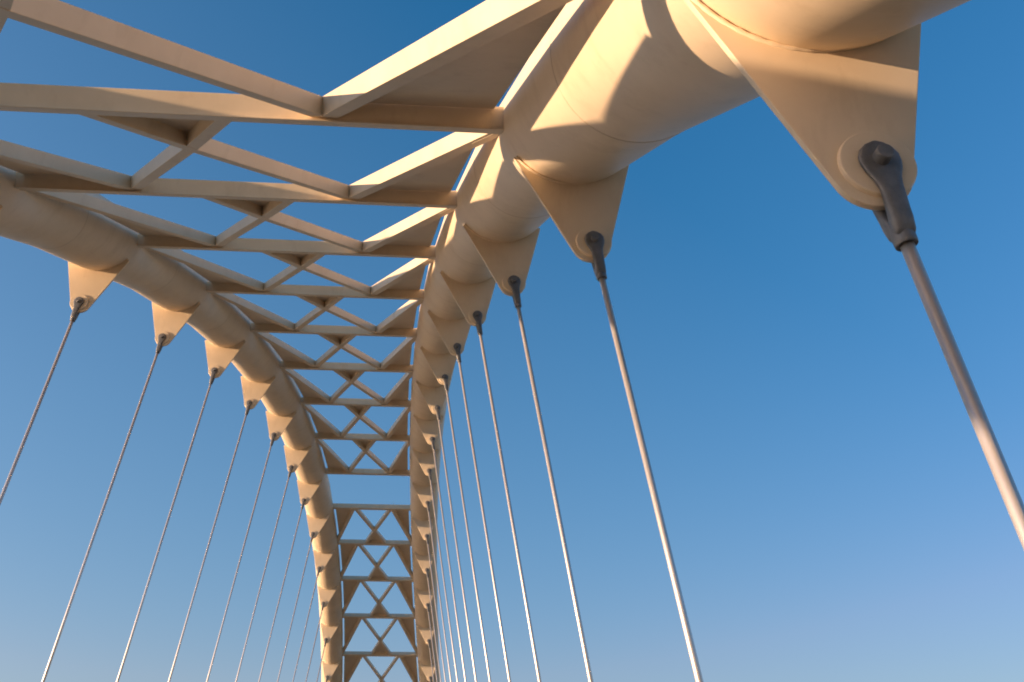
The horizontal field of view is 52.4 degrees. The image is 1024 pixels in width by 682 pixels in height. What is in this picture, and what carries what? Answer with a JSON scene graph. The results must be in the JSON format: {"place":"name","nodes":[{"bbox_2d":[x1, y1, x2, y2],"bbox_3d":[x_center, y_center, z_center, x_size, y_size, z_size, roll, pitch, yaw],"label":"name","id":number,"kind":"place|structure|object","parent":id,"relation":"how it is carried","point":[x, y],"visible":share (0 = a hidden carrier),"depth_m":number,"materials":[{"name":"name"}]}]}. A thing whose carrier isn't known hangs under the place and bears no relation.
{"place":"outdoors","nodes":[
{"label":"outdoors","id":0,"kind":"place"},
{"bbox_2d":[0,0,1023,681],"label":"sky","id":1,"kind":"structure","parent":0,"point":[833,507],"materials":[{"name":"blue"}]},
{"bbox_3d":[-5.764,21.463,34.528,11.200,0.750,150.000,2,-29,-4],"label":"bridge deck","id":2,"kind":"structure","parent":0,"visible":0},
{"bbox_2d":[0,165,342,681],"bbox_3d":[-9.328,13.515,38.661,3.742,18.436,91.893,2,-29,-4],"label":"arch rib","id":3,"kind":"object","parent":2,"relation":"on","point":[99,252],"visible":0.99,"depth_m":22.25,"materials":[{"name":"beige paint"}]},
{"bbox_2d":[0,297,83,504],"bbox_3d":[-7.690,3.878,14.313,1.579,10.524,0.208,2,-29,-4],"label":"hanger rod","id":4,"kind":"object","parent":3,"relation":"hanging from","point":[78,302],"visible":1,"depth_m":16.09,"materials":[{"name":"silver metal"}]},
{"bbox_2d":[42,333,165,681],"bbox_3d":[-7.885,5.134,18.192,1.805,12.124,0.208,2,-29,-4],"label":"hanger rod","id":5,"kind":"object","parent":3,"relation":"hanging from","point":[161,337],"visible":1,"depth_m":19.36,"materials":[{"name":"silver metal"}]},
{"bbox_2d":[116,367,217,681],"bbox_3d":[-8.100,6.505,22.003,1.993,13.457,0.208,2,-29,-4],"label":"hanger rod","id":6,"kind":"object","parent":3,"relation":"hanging from","point":[214,370],"visible":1,"depth_m":23.38,"materials":[{"name":"silver metal"}]},
{"bbox_2d":[168,400,251,681],"bbox_3d":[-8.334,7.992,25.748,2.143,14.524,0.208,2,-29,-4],"label":"hanger rod","id":7,"kind":"object","parent":3,"relation":"hanging from","point":[248,402],"visible":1,"depth_m":27.33,"materials":[{"name":"silver metal"}]},
{"bbox_2d":[206,432,275,681],"bbox_3d":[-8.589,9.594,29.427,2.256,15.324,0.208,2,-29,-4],"label":"hanger rod","id":8,"kind":"object","parent":3,"relation":"hanging from","point":[273,435],"visible":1,"depth_m":31.26,"materials":[{"name":"silver metal"}]},
{"bbox_2d":[235,465,292,681],"bbox_3d":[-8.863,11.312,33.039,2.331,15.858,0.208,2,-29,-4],"label":"hanger rod","id":9,"kind":"object","parent":3,"relation":"hanging from","point":[290,469],"visible":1,"depth_m":35.06,"materials":[{"name":"silver metal"}]},
{"bbox_2d":[258,498,305,681],"bbox_3d":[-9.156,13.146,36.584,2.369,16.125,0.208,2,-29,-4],"label":"hanger rod","id":10,"kind":"object","parent":3,"relation":"hanging from","point":[303,501],"visible":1,"depth_m":38.83,"materials":[{"name":"silver metal"}]},
{"bbox_2d":[277,532,314,681],"bbox_3d":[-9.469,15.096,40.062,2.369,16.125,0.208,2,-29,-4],"label":"hanger rod","id":11,"kind":"object","parent":3,"relation":"hanging from","point":[312,535],"visible":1,"depth_m":42.57,"materials":[{"name":"silver metal"}]},
{"bbox_2d":[292,566,320,681],"bbox_3d":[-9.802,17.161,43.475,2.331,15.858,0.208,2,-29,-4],"label":"hanger rod","id":12,"kind":"object","parent":3,"relation":"hanging from","point":[319,568],"visible":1,"depth_m":46.18,"materials":[{"name":"silver metal"}]},
{"bbox_2d":[305,602,324,681],"bbox_3d":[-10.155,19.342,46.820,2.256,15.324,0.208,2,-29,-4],"label":"hanger rod","id":13,"kind":"object","parent":3,"relation":"hanging from","point":[323,603],"visible":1,"depth_m":49.78,"materials":[{"name":"silver metal"}]},
{"bbox_2d":[316,638,327,681],"bbox_3d":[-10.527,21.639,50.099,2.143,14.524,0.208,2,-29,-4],"label":"hanger rod","id":14,"kind":"object","parent":3,"relation":"hanging from","point":[325,639],"visible":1,"depth_m":53.27,"materials":[{"name":"silver metal"}]},
{"bbox_2d":[332,503,417,681],"bbox_3d":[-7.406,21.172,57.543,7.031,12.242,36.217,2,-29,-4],"label":"lattice brace","id":15,"kind":"object","parent":3,"relation":"attached to","point":[348,547],"visible":0.93,"depth_m":51.93,"materials":[{"name":"beige paint"}]},
{"bbox_2d":[410,0,969,681],"bbox_3d":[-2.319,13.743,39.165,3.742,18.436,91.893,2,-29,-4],"label":"arch rib","id":16,"kind":"object","parent":2,"relation":"on","point":[600,98],"visible":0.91,"depth_m":5.95,"materials":[{"name":"beige paint"}]},
{"bbox_2d":[0,0,572,475],"bbox_3d":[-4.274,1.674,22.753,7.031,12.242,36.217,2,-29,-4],"label":"lattice brace","id":17,"kind":"object","parent":16,"relation":"attached to","point":[456,76],"visible":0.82,"depth_m":11.42,"materials":[{"name":"beige paint"}]},
{"bbox_2d":[427,639,433,681],"bbox_3d":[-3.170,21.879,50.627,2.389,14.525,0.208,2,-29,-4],"label":"hanger rod","id":18,"kind":"object","parent":16,"relation":"hanging from","point":[428,640],"visible":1,"depth_m":53.65,"materials":[{"name":"silver metal"}]},
{"bbox_2d":[426,603,437,681],"bbox_3d":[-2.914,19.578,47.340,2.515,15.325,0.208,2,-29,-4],"label":"hanger rod","id":19,"kind":"object","parent":16,"relation":"hanging from","point":[427,604],"visible":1,"depth_m":50.16,"materials":[{"name":"silver metal"}]},
{"bbox_2d":[425,568,441,681],"bbox_3d":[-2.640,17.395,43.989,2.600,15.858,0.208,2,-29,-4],"label":"hanger rod","id":20,"kind":"object","parent":16,"relation":"hanging from","point":[426,569],"visible":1,"depth_m":46.63,"materials":[{"name":"silver metal"}]},
{"bbox_2d":[425,534,445,681],"bbox_3d":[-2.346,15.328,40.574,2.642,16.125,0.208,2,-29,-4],"label":"hanger rod","id":21,"kind":"object","parent":16,"relation":"hanging from","point":[427,536],"visible":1,"depth_m":42.99,"materials":[{"name":"silver metal"}]},
{"bbox_2d":[425,501,451,681],"bbox_3d":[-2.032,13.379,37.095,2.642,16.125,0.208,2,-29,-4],"label":"hanger rod","id":22,"kind":"object","parent":16,"relation":"hanging from","point":[427,504],"visible":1,"depth_m":39.27,"materials":[{"name":"silver metal"}]},
{"bbox_2d":[427,468,457,681],"bbox_3d":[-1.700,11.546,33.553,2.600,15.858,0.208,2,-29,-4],"label":"hanger rod","id":23,"kind":"object","parent":16,"relation":"hanging from","point":[429,470],"visible":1,"depth_m":35.52,"materials":[{"name":"silver metal"}]},
{"bbox_2d":[430,437,466,681],"bbox_3d":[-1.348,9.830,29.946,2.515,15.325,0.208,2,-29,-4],"label":"hanger rod","id":24,"kind":"object","parent":16,"relation":"hanging from","point":[432,439],"visible":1,"depth_m":31.71,"materials":[{"name":"silver metal"}]},
{"bbox_2d":[434,405,476,681],"bbox_3d":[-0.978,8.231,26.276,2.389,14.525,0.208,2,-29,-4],"label":"hanger rod","id":25,"kind":"object","parent":16,"relation":"hanging from","point":[437,408],"visible":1,"depth_m":27.84,"materials":[{"name":"silver metal"}]},
{"bbox_2d":[442,374,490,681],"bbox_3d":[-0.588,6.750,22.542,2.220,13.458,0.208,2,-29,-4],"label":"hanger rod","id":26,"kind":"object","parent":16,"relation":"hanging from","point":[445,378],"visible":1,"depth_m":23.89,"materials":[{"name":"silver metal"}]},
{"bbox_2d":[453,343,510,681],"bbox_3d":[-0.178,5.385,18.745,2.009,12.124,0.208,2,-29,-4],"label":"hanger rod","id":27,"kind":"object","parent":16,"relation":"hanging from","point":[457,347],"visible":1,"depth_m":19.89,"materials":[{"name":"silver metal"}]},
{"bbox_2d":[473,311,541,681],"bbox_3d":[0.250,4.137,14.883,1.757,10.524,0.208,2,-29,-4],"label":"hanger rod","id":28,"kind":"object","parent":16,"relation":"hanging from","point":[477,316],"visible":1,"depth_m":15.85,"materials":[{"name":"silver metal"}]},
{"bbox_2d":[508,275,593,681],"bbox_3d":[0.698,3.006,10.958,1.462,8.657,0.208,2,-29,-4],"label":"hanger rod","id":29,"kind":"object","parent":16,"relation":"hanging from","point":[514,281],"visible":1,"depth_m":11.77,"materials":[{"name":"silver metal"}]},
{"bbox_2d":[584,231,703,681],"bbox_3d":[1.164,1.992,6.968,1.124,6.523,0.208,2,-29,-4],"label":"hanger rod","id":30,"kind":"object","parent":16,"relation":"hanging from","point":[594,241],"visible":0.92,"depth_m":7.62,"materials":[{"name":"silver metal"}]},
{"bbox_2d":[858,141,1023,549],"bbox_3d":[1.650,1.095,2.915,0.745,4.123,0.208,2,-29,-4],"label":"hanger rod","id":31,"kind":"object","parent":16,"relation":"hanging from","point":[881,164],"visible":0.82,"depth_m":3.58,"materials":[{"name":"silver metal"}]}
]}

